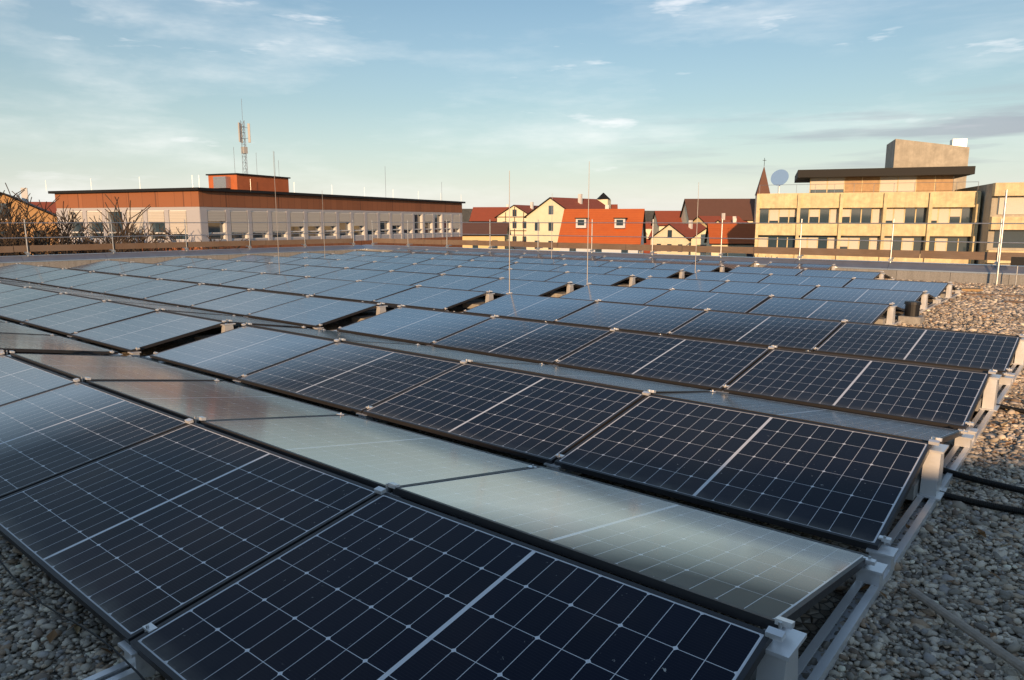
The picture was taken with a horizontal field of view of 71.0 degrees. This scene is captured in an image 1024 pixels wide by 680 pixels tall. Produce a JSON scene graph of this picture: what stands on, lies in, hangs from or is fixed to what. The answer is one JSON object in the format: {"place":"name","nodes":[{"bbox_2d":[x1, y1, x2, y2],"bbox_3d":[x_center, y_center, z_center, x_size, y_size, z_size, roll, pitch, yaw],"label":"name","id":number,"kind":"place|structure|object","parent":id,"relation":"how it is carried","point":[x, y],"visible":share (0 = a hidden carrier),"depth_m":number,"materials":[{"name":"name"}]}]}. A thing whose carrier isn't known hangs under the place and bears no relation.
{"place":"outdoors","nodes":[
{"label":"outdoors","id":0,"kind":"place"},
{"bbox_2d":[29,202,56,212],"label":"roof","id":1,"kind":"structure","parent":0,"point":[53,208],"depth_m":87.82,"materials":[{"name":"red tile"}]},
{"bbox_2d":[0,380,861,679],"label":"solar cables","id":2,"kind":"object","parent":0,"point":[92,632],"visible":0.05,"depth_m":2.70,"materials":[{"name":"black rubber"}]},
{"bbox_2d":[462,223,510,248],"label":"yellow house","id":3,"kind":"structure","parent":0,"point":[484,228],"depth_m":115.30,"materials":[{"name":"paint"}]},
{"bbox_2d":[0,271,1023,679],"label":"roof gravel","id":4,"kind":"structure","parent":0,"point":[812,619],"depth_m":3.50,"materials":[{"name":"grey gravel"}]},
{"bbox_2d":[273,154,698,291],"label":"lightning rods","id":5,"kind":"object","parent":4,"relation":"on","point":[509,230],"visible":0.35,"depth_m":14.25,"materials":[{"name":"grey metal"}]},
{"bbox_2d":[0,292,1014,674],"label":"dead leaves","id":6,"kind":"object","parent":4,"relation":"on","point":[50,636],"visible":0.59,"depth_m":2.96,"materials":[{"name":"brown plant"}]},
{"bbox_2d":[0,249,1023,679],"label":"solar array","id":7,"kind":"object","parent":4,"relation":"on","point":[244,533],"visible":0.98,"depth_m":4.11,"materials":[{"name":"blue glass"}]},
{"bbox_2d":[0,248,1023,679],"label":"mounting frame","id":8,"kind":"object","parent":4,"relation":"on","point":[780,660],"visible":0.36,"depth_m":3.28,"materials":[{"name":"metal"}]},
{"bbox_2d":[0,190,1023,285],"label":"scaffold guard rail","id":9,"kind":"object","parent":4,"relation":"on","point":[1016,259],"visible":0.87,"depth_m":23.86,"materials":[{"name":"metal"}]},
{"bbox_2d":[195,277,1014,679],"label":"ballast blocks","id":10,"kind":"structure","parent":4,"relation":"on","point":[913,491],"depth_m":10.53,"materials":[{"name":"concrete"}]},
{"bbox_2d":[898,301,924,324],"bbox_3d":[6.142,-0.421,11.015,0.300,0.340,0.300,8,12,39],"label":"roof vent","id":11,"kind":"object","parent":4,"relation":"on","point":[911,315],"visible":0.99,"depth_m":10.93,"materials":[{"name":"grey concrete"}]},
{"bbox_2d":[909,587,1023,673],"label":"conduit","id":12,"kind":"object","parent":4,"relation":"on","point":[1012,660],"visible":1,"depth_m":2.63,"materials":[{"name":"grey plastic"}]},
{"bbox_2d":[958,288,982,291],"bbox_3d":[10.209,-1.120,15.975,0.420,0.050,0.300,3,10,17],"label":"cardboard piece","id":13,"kind":"object","parent":4,"relation":"on","point":[972,289],"visible":0.8,"depth_m":15.86,"materials":[{"name":"beige cardboard"}]},
{"bbox_2d":[940,403,1023,514],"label":"cables","id":14,"kind":"object","parent":4,"relation":"on","point":[987,504],"visible":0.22,"depth_m":4.07,"materials":[{"name":"black rubber"}]},
{"bbox_2d":[952,292,1023,302],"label":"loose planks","id":15,"kind":"object","parent":4,"relation":"on","point":[994,295],"visible":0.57,"depth_m":14.83,"materials":[{"name":"brown wood"}]},
{"bbox_2d":[0,0,1023,210],"label":"sky","id":16,"kind":"structure","parent":0,"point":[663,100],"materials":[{"name":"blue"}]},
{"bbox_2d":[523,194,609,250],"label":"house","id":17,"kind":"structure","parent":0,"point":[550,209],"depth_m":109.48,"materials":[{"name":"beige paint"}]},
{"bbox_2d":[557,205,645,252],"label":"house","id":18,"kind":"structure","parent":0,"point":[576,232],"depth_m":97.55,"materials":[{"name":"orange tile"}]},
{"bbox_2d":[648,220,705,254],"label":"house","id":19,"kind":"structure","parent":0,"point":[680,230],"depth_m":123.91,"materials":[{"name":"beige paint"}]},
{"bbox_2d":[704,218,755,256],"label":"house","id":20,"kind":"structure","parent":0,"point":[713,230],"depth_m":102.23,"materials":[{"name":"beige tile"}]},
{"label":"ground","id":21,"kind":"structure","parent":0,"visible":0},
{"bbox_2d":[0,188,58,254],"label":"old house","id":22,"kind":"structure","parent":21,"relation":"on","point":[24,195],"depth_m":62.19,"materials":[{"name":"paint"}]},
{"bbox_2d":[45,99,465,252],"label":"building","id":23,"kind":"structure","parent":21,"relation":"on","point":[234,197],"depth_m":45.10,"materials":[{"name":"concrete"}]},
{"bbox_2d":[0,183,777,257],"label":"bare trees","id":24,"kind":"object","parent":21,"relation":"on","point":[15,240],"visible":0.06,"depth_m":36.28,"materials":[{"name":"brown plant"}]},
{"bbox_2d":[469,205,508,221],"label":"red house","id":25,"kind":"structure","parent":21,"relation":"on","point":[482,214],"depth_m":161.80,"materials":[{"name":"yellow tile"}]},
{"bbox_2d":[494,202,536,249],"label":"house","id":26,"kind":"structure","parent":21,"relation":"on","point":[518,213],"depth_m":138.15,"materials":[{"name":"beige paint"}]},
{"bbox_2d":[462,209,653,221],"bbox_3d":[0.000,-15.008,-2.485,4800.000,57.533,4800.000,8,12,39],"label":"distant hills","id":27,"kind":"structure","parent":21,"relation":"on","point":[466,214],"depth_m":2357.04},
{"bbox_2d":[510,223,656,253],"bbox_3d":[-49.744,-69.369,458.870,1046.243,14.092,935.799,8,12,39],"label":"distant town","id":28,"kind":"object","parent":21,"relation":"on","point":[648,230],"visible":0.01,"depth_m":307.15,"materials":[{"name":"beige paint"}]},
{"bbox_2d":[597,193,610,208],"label":"white turret","id":29,"kind":"object","parent":21,"relation":"on","point":[604,198],"visible":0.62,"depth_m":170.65,"materials":[{"name":"beige paint"}]},
{"bbox_2d":[611,204,617,208],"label":"house roofs","id":30,"kind":"structure","parent":21,"relation":"on","point":[614,206],"depth_m":176.31,"materials":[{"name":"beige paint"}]},
{"bbox_2d":[651,211,681,234],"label":"house","id":31,"kind":"structure","parent":21,"relation":"on","point":[666,218],"depth_m":165.86,"materials":[{"name":"beige tile"}]},
{"bbox_2d":[688,216,736,255],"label":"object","id":32,"kind":"object","parent":21,"relation":"on","point":[701,235],"visible":0.12,"depth_m":115.43,"materials":[{"name":"beige paint"}]},
{"bbox_2d":[680,199,754,223],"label":"church nave","id":33,"kind":"structure","parent":21,"relation":"on","point":[743,209],"depth_m":156.23,"materials":[{"name":"brown tile"}]},
{"bbox_2d":[693,213,747,227],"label":"house roofs","id":34,"kind":"structure","parent":21,"relation":"on","point":[704,220],"depth_m":148.79,"materials":[{"name":"red tile"}]},
{"bbox_2d":[754,158,769,221],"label":"church spire","id":35,"kind":"structure","parent":21,"relation":"on","point":[763,186],"depth_m":147.97,"materials":[{"name":"brown tile"}]},
{"bbox_2d":[754,139,1023,264],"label":"beige office block","id":36,"kind":"structure","parent":21,"relation":"on","point":[917,182],"depth_m":74.88,"materials":[{"name":"paint"}]},
{"bbox_3d":[-8.361,6.374,7.762,32.800,11.996,44.100,8,12,39],"label":"building","id":37,"kind":"object","parent":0,"visible":0},
{"bbox_2d":[0,245,1023,284],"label":"parapet","id":38,"kind":"structure","parent":37,"relation":"on","point":[966,273],"depth_m":23.30,"materials":[{"name":"stone"}]}
]}

